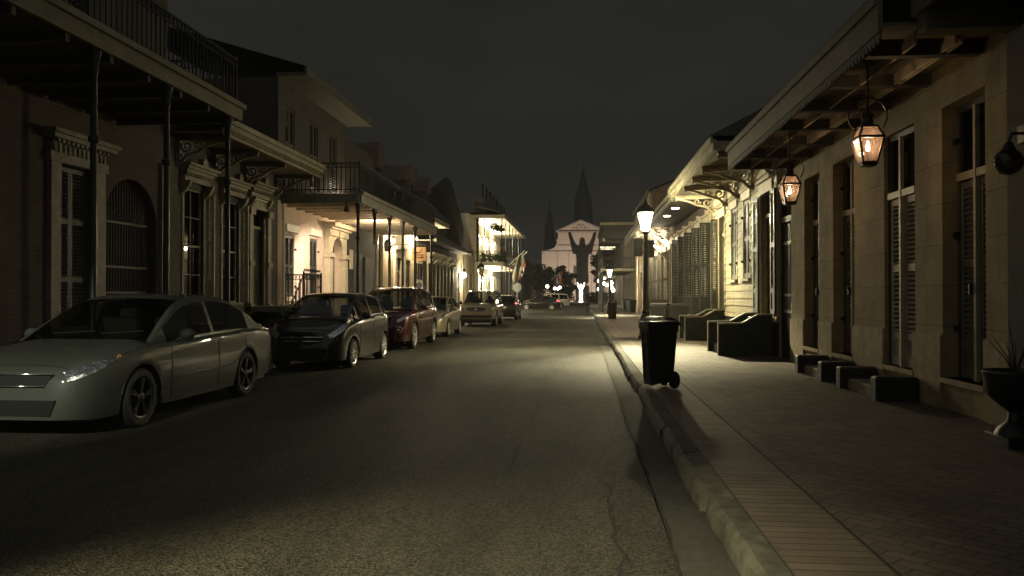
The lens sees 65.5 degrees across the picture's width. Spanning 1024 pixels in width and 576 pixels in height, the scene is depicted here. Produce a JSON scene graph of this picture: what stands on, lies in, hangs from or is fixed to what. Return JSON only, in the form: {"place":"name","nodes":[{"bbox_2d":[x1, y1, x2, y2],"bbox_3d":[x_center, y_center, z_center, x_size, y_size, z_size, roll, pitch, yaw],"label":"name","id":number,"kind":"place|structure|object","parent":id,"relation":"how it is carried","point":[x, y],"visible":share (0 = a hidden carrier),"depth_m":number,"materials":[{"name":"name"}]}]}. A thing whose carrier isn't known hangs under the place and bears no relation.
{"place":"outdoors","nodes":[
{"label":"outdoors","id":0,"kind":"place"},
{"bbox_2d":[0,303,677,575],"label":"road","id":1,"kind":"structure","parent":0,"point":[397,459],"depth_m":6.57,"materials":[{"name":"grey asphalt"}]},
{"bbox_2d":[0,293,270,426],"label":"parked car","id":2,"kind":"object","parent":1,"relation":"on","point":[127,360],"visible":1,"depth_m":9.49,"materials":[{"name":"silver paint"}]},
{"bbox_2d":[271,292,387,367],"bbox_3d":[-3.970,0.877,17.742,2.067,1.560,4.082,0,-1,5],"label":"parked car","id":3,"kind":"object","parent":1,"relation":"on","point":[346,330],"visible":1,"depth_m":16.46,"materials":[{"name":"paint"}]},
{"bbox_2d":[368,286,436,348],"bbox_3d":[-3.528,0.824,23.881,2.290,1.790,4.816,0,-1,5],"label":"parked car","id":4,"kind":"object","parent":1,"relation":"on","point":[411,312],"visible":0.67,"depth_m":23.03,"materials":[{"name":"red paint"}]},
{"bbox_2d":[432,296,461,336],"bbox_3d":[-3.035,1.039,30.353,2.150,1.490,4.472,0,-1,5],"label":"parked car","id":5,"kind":"object","parent":1,"relation":"on","point":[449,314],"visible":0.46,"depth_m":29.56,"materials":[{"name":"beige paint"}]},
{"bbox_2d":[459,290,503,325],"bbox_3d":[-1.540,0.985,41.003,2.225,1.811,4.853,0,-1,5],"label":"parked car","id":6,"kind":"object","parent":1,"relation":"on","point":[481,306],"visible":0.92,"depth_m":39.26,"materials":[{"name":"beige paint"}]},
{"bbox_2d":[501,295,523,319],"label":"parked car","id":7,"kind":"object","parent":1,"relation":"on","point":[512,305],"visible":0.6,"depth_m":49.36,"materials":[{"name":"black paint"}]},
{"bbox_2d":[459,321,595,339],"bbox_3d":[0.955,1.840,36.291,5.500,0.001,19.500,0,-1,5],"label":"road patch","id":8,"kind":"object","parent":1,"relation":"on","point":[556,330],"visible":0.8,"depth_m":33.11,"materials":[{"name":"grey asphalt"}]},
{"bbox_2d":[504,343,563,475],"bbox_3d":[0.836,1.637,16.204,0.165,0.001,19.460,0,-1,5],"label":"road crack","id":9,"kind":"object","parent":1,"relation":"on","point":[527,427],"visible":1,"depth_m":8.64,"materials":[{"name":"black asphalt"}]},
{"bbox_2d":[520,296,560,309],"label":"crossing car","id":10,"kind":"object","parent":1,"relation":"on","point":[549,302],"visible":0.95,"depth_m":83.22,"materials":[{"name":"black paint"}]},
{"bbox_2d":[526,293,569,308],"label":"crossing car","id":11,"kind":"object","parent":1,"relation":"on","point":[563,298],"visible":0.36,"depth_m":90.91,"materials":[{"name":"white paint"}]},
{"bbox_2d":[547,265,571,292],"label":"tree","id":12,"kind":"object","parent":1,"relation":"on","point":[563,289],"visible":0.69,"depth_m":157.64,"materials":[{"name":"green plant"}]},
{"bbox_2d":[562,270,576,296],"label":"tree","id":13,"kind":"object","parent":1,"relation":"on","point":[571,281],"visible":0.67,"depth_m":161.92,"materials":[{"name":"green plant"}]},
{"bbox_2d":[585,301,590,313],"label":"parked scooter","id":14,"kind":"object","parent":1,"relation":"on","point":[587,306],"visible":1,"depth_m":65.77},
{"bbox_2d":[605,483,627,575],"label":"road crack","id":15,"kind":"object","parent":1,"relation":"on","point":[615,532],"visible":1,"depth_m":4.99,"materials":[{"name":"black asphalt"}]},
{"bbox_2d":[596,336,680,575],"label":"road seam","id":16,"kind":"object","parent":1,"relation":"on","point":[670,540],"visible":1,"depth_m":5.66,"materials":[{"name":"black asphalt"}]},
{"bbox_2d":[589,311,740,575],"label":"gutter","id":17,"kind":"object","parent":1,"relation":"on","point":[698,547],"visible":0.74,"depth_m":5.89,"materials":[{"name":"grey concrete"}]},
{"bbox_2d":[270,302,621,362],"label":"pavement","id":18,"kind":"structure","parent":0,"point":[593,304],"depth_m":100.60,"materials":[{"name":"concrete"}]},
{"bbox_2d":[0,0,246,346],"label":"house","id":19,"kind":"structure","parent":18,"relation":"on","point":[98,98],"depth_m":14.41,"materials":[{"name":"beige paint"}]},
{"bbox_2d":[61,182,78,310],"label":"shutters","id":20,"kind":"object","parent":19,"relation":"in","point":[62,182],"depth_m":18.03,"materials":[{"name":"wood"}]},
{"bbox_2d":[169,121,325,326],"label":"house","id":21,"kind":"structure","parent":18,"relation":"on","point":[260,164],"depth_m":21.26,"materials":[{"name":"grey paint"}]},
{"bbox_2d":[181,189,205,294],"bbox_3d":[-7.977,-1.011,19.912,0.222,2.920,1.300,0,-1,5],"label":"window","id":22,"kind":"structure","parent":21,"relation":"in","point":[191,199],"depth_m":20.09,"materials":[{"name":"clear glass"}]},
{"bbox_2d":[220,202,243,304],"bbox_3d":[-7.792,-0.965,22.003,0.222,2.870,1.300,0,-1,5],"label":"window","id":23,"kind":"structure","parent":21,"relation":"in","point":[232,205],"depth_m":22.36,"materials":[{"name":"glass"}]},
{"bbox_2d":[246,268,321,339],"bbox_3d":[-6.899,0.488,24.390,1.345,2.167,3.020,0,-1,5],"label":"stoop","id":24,"kind":"object","parent":18,"relation":"on","point":[271,318],"visible":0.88,"depth_m":24.13,"materials":[{"name":"metal"}]},
{"bbox_2d":[167,26,437,304],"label":"house","id":25,"kind":"structure","parent":18,"relation":"on","point":[314,230],"depth_m":27.85,"materials":[{"name":"beige paint"}]},
{"bbox_2d":[285,224,299,300],"bbox_3d":[-7.369,-0.820,26.523,0.196,2.550,1.180,0,-1,5],"label":"window","id":26,"kind":"structure","parent":25,"relation":"in","point":[288,227],"depth_m":26.56,"materials":[{"name":"white paint"}]},
{"bbox_2d":[308,228,321,293],"bbox_3d":[-7.162,-0.821,28.863,0.196,2.600,1.180,0,-1,5],"label":"window","id":27,"kind":"structure","parent":25,"relation":"in","point":[313,232],"depth_m":28.82,"materials":[{"name":"white paint"}]},
{"bbox_2d":[322,222,356,292],"bbox_3d":[-7.027,-0.414,31.197,1.100,4.107,2.800,0,-1,5],"label":"doorway","id":28,"kind":"structure","parent":25,"relation":"in","point":[333,231],"depth_m":30.48,"materials":[{"name":"beige paint"}]},
{"bbox_2d":[344,203,349,211],"bbox_3d":[-5.315,-2.584,25.615,0.200,0.280,0.200,0,-1,5],"label":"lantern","id":29,"kind":"object","parent":25,"relation":"attached to","point":[346,208],"visible":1,"depth_m":25.55,"materials":[{"name":"metal"}]},
{"bbox_2d":[349,250,352,268],"bbox_3d":[-6.713,-1.187,33.285,0.040,0.800,0.400,0,-1,5],"label":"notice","id":30,"kind":"object","parent":25,"relation":"attached to","point":[351,260],"visible":0.93,"depth_m":33.23,"materials":[{"name":"paper"}]},
{"bbox_2d":[381,226,393,251],"bbox_3d":[-5.258,-2.109,33.617,0.526,1.150,0.260,0,-1,5],"label":"hanging lantern","id":31,"kind":"object","parent":25,"relation":"hanging from","point":[385,247],"visible":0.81,"depth_m":33.56,"materials":[{"name":"metal"}]},
{"bbox_2d":[389,185,399,202],"bbox_3d":[-4.662,-3.498,30.169,0.793,0.899,0.930,0,-1,5],"label":"potted plant","id":32,"kind":"object","parent":25,"relation":"on","point":[395,195],"visible":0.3,"depth_m":30.08,"materials":[{"name":"green plant"}]},
{"bbox_2d":[401,195,413,210],"bbox_3d":[-4.355,-3.474,32.856,0.744,0.906,0.872,0,-1,-13],"label":"potted plant","id":33,"kind":"object","parent":25,"relation":"on","point":[410,201],"visible":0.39,"depth_m":32.72,"materials":[{"name":"green plant"}]},
{"bbox_2d":[345,138,449,293],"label":"house","id":34,"kind":"structure","parent":18,"relation":"on","point":[355,152],"depth_m":36.59,"materials":[{"name":"beige paint"}]},
{"bbox_2d":[353,253,372,293],"bbox_3d":[-6.580,0.082,35.218,0.078,3.100,3.000,0,-1,5],"label":"alley door","id":35,"kind":"structure","parent":34,"relation":"in","point":[368,262],"depth_m":35.45,"materials":[{"name":"grey wood"}]},
{"bbox_2d":[377,234,383,287],"bbox_3d":[-6.326,-0.763,38.216,0.087,4.050,1.100,0,-1,5],"label":"window frame","id":36,"kind":"structure","parent":34,"relation":"in","point":[377,234],"depth_m":38.67,"materials":[{"name":"white paint"}]},
{"bbox_2d":[397,272,398,286],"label":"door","id":37,"kind":"structure","parent":34,"relation":"in","point":[397,272],"depth_m":42.53,"materials":[{"name":"brown wood"}]},
{"bbox_2d":[393,246,406,286],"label":"doorway","id":38,"kind":"structure","parent":34,"relation":"in","point":[395,248],"depth_m":41.27,"materials":[{"name":"white paint"}]},
{"bbox_2d":[393,244,426,260],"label":"hanging sign","id":39,"kind":"object","parent":34,"relation":"attached to","point":[421,254],"visible":0.74,"depth_m":40.77,"materials":[{"name":"brown wood"}]},
{"bbox_2d":[416,233,471,301],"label":"house","id":40,"kind":"structure","parent":18,"relation":"on","point":[444,265],"depth_m":53.84,"materials":[{"name":"grey paint"}]},
{"bbox_2d":[430,178,463,267],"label":"fire wall","id":41,"kind":"structure","parent":18,"relation":"on","point":[443,200],"depth_m":65.23,"materials":[{"name":"paint"}]},
{"bbox_2d":[457,254,473,305],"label":"house","id":42,"kind":"structure","parent":18,"relation":"on","point":[465,285],"depth_m":66.30,"materials":[{"name":"beige paint"}]},
{"bbox_2d":[477,261,484,289],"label":"street lamp","id":43,"kind":"object","parent":18,"relation":"on","point":[481,267],"visible":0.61,"depth_m":58.32,"materials":[{"name":"metal"}]},
{"bbox_2d":[513,283,520,297],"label":"stop sign","id":44,"kind":"object","parent":18,"relation":"on","point":[517,287],"visible":0.74,"depth_m":80.72,"materials":[{"name":"beige metal"}]},
{"bbox_2d":[502,246,539,302],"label":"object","id":45,"kind":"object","parent":18,"relation":"on","point":[530,292],"depth_m":138.04,"materials":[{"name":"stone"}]},
{"bbox_2d":[533,264,554,293],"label":"tree","id":46,"kind":"object","parent":18,"relation":"on","point":[542,275],"visible":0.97,"depth_m":152.04,"materials":[{"name":"green plant"}]},
{"bbox_2d":[585,291,607,301],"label":"hedge","id":47,"kind":"object","parent":18,"relation":"on","point":[592,298],"visible":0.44,"depth_m":163.87,"materials":[{"name":"green plant"}]},
{"bbox_2d":[590,254,606,286],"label":"tree","id":48,"kind":"object","parent":18,"relation":"on","point":[593,263],"visible":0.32,"depth_m":158.72,"materials":[{"name":"green plant"}]},
{"bbox_2d":[603,260,609,286],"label":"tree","id":49,"kind":"object","parent":18,"relation":"on","point":[605,263],"visible":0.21,"depth_m":147.84,"materials":[{"name":"green plant"}]},
{"bbox_2d":[595,240,624,305],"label":"house","id":50,"kind":"structure","parent":18,"relation":"on","point":[618,284],"depth_m":112.65,"materials":[{"name":"paint"}]},
{"bbox_2d":[460,184,525,301],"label":"house","id":51,"kind":"structure","parent":0,"point":[483,216],"depth_m":76.65,"materials":[{"name":"white paint"}]},
{"bbox_2d":[480,253,487,260],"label":"potted plant","id":52,"kind":"object","parent":51,"relation":"on","point":[482,257],"visible":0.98,"depth_m":72.23,"materials":[{"name":"green plant"}]},
{"bbox_2d":[487,253,497,260],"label":"potted plant","id":53,"kind":"object","parent":51,"relation":"on","point":[491,257],"visible":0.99,"depth_m":72.21,"materials":[{"name":"green plant"}]},
{"bbox_2d":[490,220,498,229],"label":"hanging plant","id":54,"kind":"object","parent":51,"relation":"hanging from","point":[492,225],"visible":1,"depth_m":73.66,"materials":[{"name":"green plant"}]},
{"bbox_2d":[496,226,504,231],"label":"hanging plant","id":55,"kind":"object","parent":51,"relation":"hanging from","point":[499,229],"visible":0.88,"depth_m":73.55,"materials":[{"name":"green plant"}]},
{"bbox_2d":[496,253,504,260],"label":"potted plant","id":56,"kind":"object","parent":51,"relation":"on","point":[498,256],"visible":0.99,"depth_m":72.16,"materials":[{"name":"green plant"}]},
{"bbox_2d":[509,251,524,284],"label":"wall flag","id":57,"kind":"object","parent":51,"relation":"attached to","point":[519,265],"depth_m":77.05,"materials":[{"name":"beige fabric"}]},
{"bbox_2d":[517,252,526,282],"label":"wall flag","id":58,"kind":"object","parent":51,"relation":"attached to","point":[520,276],"depth_m":80.49,"materials":[{"name":"red fabric"}]},
{"bbox_2d":[167,0,866,295],"label":"sky","id":59,"kind":"structure","parent":0,"point":[512,98],"materials":[{"name":"black"}]},
{"bbox_2d":[554,271,562,287],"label":"flag","id":60,"kind":"object","parent":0,"point":[558,279],"depth_m":125.62,"materials":[{"name":"multicoloured fabric"}]},
{"bbox_2d":[541,164,607,301],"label":"church","id":61,"kind":"structure","parent":0,"point":[575,248],"depth_m":199.58,"materials":[{"name":"paint"}]},
{"bbox_2d":[573,265,576,279],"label":"window","id":62,"kind":"structure","parent":61,"relation":"in","point":[574,266],"depth_m":199.31,"materials":[{"name":"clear glass"}]},
{"bbox_2d":[597,218,635,311],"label":"house","id":63,"kind":"structure","parent":0,"point":[616,230],"depth_m":69.39,"materials":[{"name":"beige paint"}]},
{"bbox_2d":[600,246,615,249],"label":"neon sign","id":64,"kind":"object","parent":63,"relation":"hanging from","point":[607,247],"visible":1,"depth_m":65.29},
{"bbox_2d":[569,302,682,575],"bbox_3d":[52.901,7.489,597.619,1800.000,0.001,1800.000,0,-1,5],"label":"ground","id":65,"kind":"structure","parent":0,"point":[645,472],"depth_m":5.94,"materials":[{"name":"grey concrete"}]},
{"bbox_2d":[310,125,451,240],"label":"house","id":66,"kind":"structure","parent":65,"relation":"on","point":[405,177],"depth_m":51.39,"materials":[{"name":"paint"}]},
{"bbox_2d":[536,262,553,291],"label":"tree","id":67,"kind":"object","parent":65,"relation":"on","point":[544,266],"visible":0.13,"depth_m":171.85,"materials":[{"name":"green plant"}]},
{"bbox_2d":[551,291,574,300],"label":"hedge","id":68,"kind":"object","parent":65,"relation":"on","point":[572,297],"visible":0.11,"depth_m":164.39,"materials":[{"name":"green plant"}]},
{"bbox_2d":[577,282,584,302],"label":"statue","id":69,"kind":"object","parent":65,"relation":"on","point":[580,287],"visible":1,"depth_m":182.56,"materials":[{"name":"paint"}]},
{"bbox_2d":[590,309,792,575],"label":"kerb","id":70,"kind":"structure","parent":65,"relation":"on","point":[746,544],"depth_m":5.54,"materials":[{"name":"concrete"}]},
{"bbox_2d":[593,309,898,575],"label":"pavement border","id":71,"kind":"object","parent":65,"relation":"on","point":[803,532],"visible":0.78,"depth_m":5.23,"materials":[{"name":"brick"}]},
{"bbox_2d":[638,316,681,388],"bbox_3d":[2.152,0.924,11.553,0.538,1.034,0.462,0,-1,-9],"label":"wheeled bin","id":72,"kind":"object","parent":71,"relation":"on","point":[658,341],"visible":1,"depth_m":11.37,"materials":[{"name":"plastic"}]},
{"bbox_2d":[629,222,674,309],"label":"house","id":73,"kind":"structure","parent":0,"point":[660,273],"depth_m":41.20,"materials":[{"name":"beige paint"}]},
{"bbox_2d":[640,236,673,265],"bbox_3d":[6.758,-1.714,37.084,1.596,1.471,0.099,0,-1,12],"label":"flagpole","id":74,"kind":"object","parent":73,"relation":"attached to","point":[659,253],"visible":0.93,"depth_m":37.03,"materials":[{"name":"white metal"}]},
{"bbox_2d":[632,179,674,314],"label":"house","id":75,"kind":"structure","parent":0,"point":[655,196],"depth_m":56.04,"materials":[{"name":"paint"}]},
{"bbox_2d":[651,194,712,314],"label":"house","id":76,"kind":"structure","parent":0,"point":[689,222],"depth_m":29.52,"materials":[{"name":"beige paint"}]},
{"bbox_2d":[598,309,1023,575],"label":"pavement","id":77,"kind":"structure","parent":0,"point":[912,489],"depth_m":6.47,"materials":[{"name":"concrete"}]},
{"bbox_2d":[606,263,612,313],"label":"street lamp","id":78,"kind":"object","parent":77,"relation":"on","point":[609,269],"visible":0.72,"depth_m":59.50,"materials":[{"name":"metal"}]},
{"bbox_2d":[607,299,616,318],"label":"litter bin","id":79,"kind":"object","parent":77,"relation":"on","point":[612,308],"visible":1,"depth_m":45.95,"materials":[{"name":"metal"}]},
{"bbox_2d":[621,299,626,310],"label":"wheeled bin","id":80,"kind":"object","parent":77,"relation":"on","point":[623,308],"visible":0.51,"depth_m":69.60,"materials":[{"name":"plastic"}]},
{"bbox_2d":[625,299,636,312],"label":"wheeled bin","id":81,"kind":"object","parent":77,"relation":"on","point":[630,305],"visible":0.99,"depth_m":61.69,"materials":[{"name":"plastic"}]},
{"bbox_2d":[636,198,654,338],"bbox_3d":[4.138,-0.611,24.639,0.600,4.375,0.600,0,-1,5],"label":"street lamp","id":82,"kind":"object","parent":77,"relation":"on","point":[645,211],"visible":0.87,"depth_m":24.55,"materials":[{"name":"metal"}]},
{"bbox_2d":[633,238,653,257],"bbox_3d":[4.058,-1.235,24.531,0.640,0.600,0.160,0,-1,5],"label":"parking sign","id":83,"kind":"object","parent":82,"relation":"attached to","point":[638,246],"visible":1,"depth_m":24.54,"materials":[{"name":"metal"}]},
{"bbox_2d":[649,303,667,320],"bbox_3d":[5.605,1.098,30.049,0.660,1.055,0.815,0,-1,25],"label":"wheeled bin","id":84,"kind":"object","parent":77,"relation":"on","point":[658,309],"visible":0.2,"depth_m":29.74,"materials":[{"name":"plastic"}]},
{"bbox_2d":[666,303,688,331],"bbox_3d":[5.988,1.087,28.913,0.660,1.055,0.815,0,-1,-3],"label":"wheeled bin","id":85,"kind":"object","parent":77,"relation":"on","point":[675,310],"visible":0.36,"depth_m":28.57,"materials":[{"name":"plastic"}]},
{"bbox_2d":[679,309,724,340],"bbox_3d":[5.787,1.101,24.350,1.177,0.939,1.490,0,-1,5],"label":"stoop","id":86,"kind":"object","parent":77,"relation":"on","point":[693,328],"visible":0.83,"depth_m":23.65,"materials":[{"name":"grey concrete"}]},
{"bbox_2d":[667,107,790,356],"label":"house","id":87,"kind":"structure","parent":77,"relation":"on","point":[745,222],"depth_m":20.13,"materials":[{"name":"beige paint"}]},
{"bbox_2d":[727,197,737,282],"bbox_3d":[6.241,-1.327,22.311,0.222,2.340,1.140,0,-1,5],"label":"window","id":88,"kind":"structure","parent":87,"relation":"in","point":[733,204],"depth_m":22.32,"materials":[{"name":"beige paint"}]},
{"bbox_2d":[739,187,751,281],"bbox_3d":[6.088,-1.369,20.578,0.222,2.390,1.140,0,-1,5],"label":"window","id":89,"kind":"structure","parent":87,"relation":"in","point":[745,193],"depth_m":20.69,"materials":[{"name":"beige paint"}]},
{"bbox_2d":[767,218,769,312],"bbox_3d":[5.992,-0.516,18.364,0.120,2.260,1.070,0,-1,5],"label":"door","id":90,"kind":"structure","parent":87,"relation":"in","point":[768,220],"depth_m":18.77,"materials":[{"name":"brown wood"}]},
{"bbox_2d":[707,312,772,355],"bbox_3d":[5.256,1.042,18.469,1.197,0.939,1.540,0,-1,5],"label":"stoop","id":91,"kind":"object","parent":77,"relation":"on","point":[747,334],"visible":1,"depth_m":17.73,"materials":[{"name":"grey concrete"}]},
{"bbox_2d":[602,313,901,575],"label":"pavement joint","id":92,"kind":"object","parent":77,"relation":"on","point":[865,544],"visible":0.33,"depth_m":5.27,"materials":[{"name":"grey concrete"}]},
{"bbox_2d":[781,187,791,357],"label":"alley gate","id":93,"kind":"structure","parent":77,"relation":"on","point":[786,305],"depth_m":17.03,"materials":[{"name":"metal"}]},
{"bbox_2d":[795,355,855,381],"bbox_3d":[5.116,1.305,13.072,0.525,0.308,1.570,0,-1,5],"label":"stoop","id":94,"kind":"object","parent":77,"relation":"on","point":[821,368],"visible":0.83,"depth_m":12.98,"materials":[{"name":"concrete"}]},
{"bbox_2d":[725,0,1007,425],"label":"house","id":95,"kind":"structure","parent":77,"relation":"on","point":[899,258],"depth_m":10.06,"materials":[{"name":"beige paint"}]},
{"bbox_2d":[775,131,803,205],"bbox_3d":[4.412,-1.956,12.661,0.449,1.275,0.302,0,-1,5],"label":"gas lantern","id":96,"kind":"object","parent":95,"relation":"hanging from","point":[789,168],"visible":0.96,"depth_m":12.63,"materials":[{"name":"black metal"}]},
{"bbox_2d":[811,177,819,345],"bbox_3d":[5.748,-0.487,14.812,0.160,3.190,1.010,0,-1,5],"label":"french door","id":97,"kind":"structure","parent":95,"relation":"in","point":[816,203],"depth_m":15.16,"materials":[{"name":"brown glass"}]},
{"bbox_2d":[840,160,854,354],"bbox_3d":[5.590,-0.505,13.024,0.160,3.190,1.080,0,-1,5],"label":"french door","id":98,"kind":"structure","parent":95,"relation":"in","point":[848,168],"depth_m":13.37,"materials":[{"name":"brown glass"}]},
{"bbox_2d":[847,59,887,167],"bbox_3d":[4.105,-2.016,9.194,0.449,1.225,0.302,0,-1,5],"label":"gas lantern","id":99,"kind":"object","parent":95,"relation":"hanging from","point":[867,121],"visible":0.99,"depth_m":9.18,"materials":[{"name":"black metal"}]},
{"bbox_2d":[887,125,914,367],"bbox_3d":[5.307,-0.528,10.740,0.160,3.190,1.060,0,-1,5],"label":"french door","id":100,"kind":"structure","parent":95,"relation":"in","point":[901,152],"depth_m":10.72,"materials":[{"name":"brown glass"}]},
{"bbox_2d":[952,94,985,381],"bbox_3d":[5.227,-0.546,8.930,0.160,3.190,1.040,0,-1,5],"label":"french door","id":101,"kind":"structure","parent":95,"relation":"in","point":[970,141],"depth_m":9.12,"materials":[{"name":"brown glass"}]},
{"bbox_2d":[836,366,918,401],"bbox_3d":[4.915,1.282,10.806,0.525,0.308,1.620,0,-1,5],"label":"stoop","id":102,"kind":"object","parent":77,"relation":"on","point":[869,381],"visible":1,"depth_m":10.05,"materials":[{"name":"concrete"}]},
{"bbox_2d":[911,0,1023,368],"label":"house","id":103,"kind":"structure","parent":77,"relation":"on","point":[953,17],"depth_m":7.55,"materials":[{"name":"paint"}]},
{"bbox_2d":[993,125,1023,174],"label":"globe light","id":104,"kind":"object","parent":103,"relation":"attached to","point":[1008,158],"visible":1,"depth_m":7.30,"materials":[{"name":"black glass"}]},
{"bbox_2d":[980,320,1023,449],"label":"urn planter","id":105,"kind":"object","parent":77,"relation":"on","point":[1004,388],"visible":1,"depth_m":6.99,"materials":[{"name":"metal"}]},
{"label":"cross road","id":106,"kind":"structure","parent":0,"visible":0},
{"bbox_2d":[604,277,605,306],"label":"lamp","id":107,"kind":"object","parent":106,"relation":"on","point":[604,291],"visible":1,"depth_m":95.36,"materials":[{"name":"metal"}]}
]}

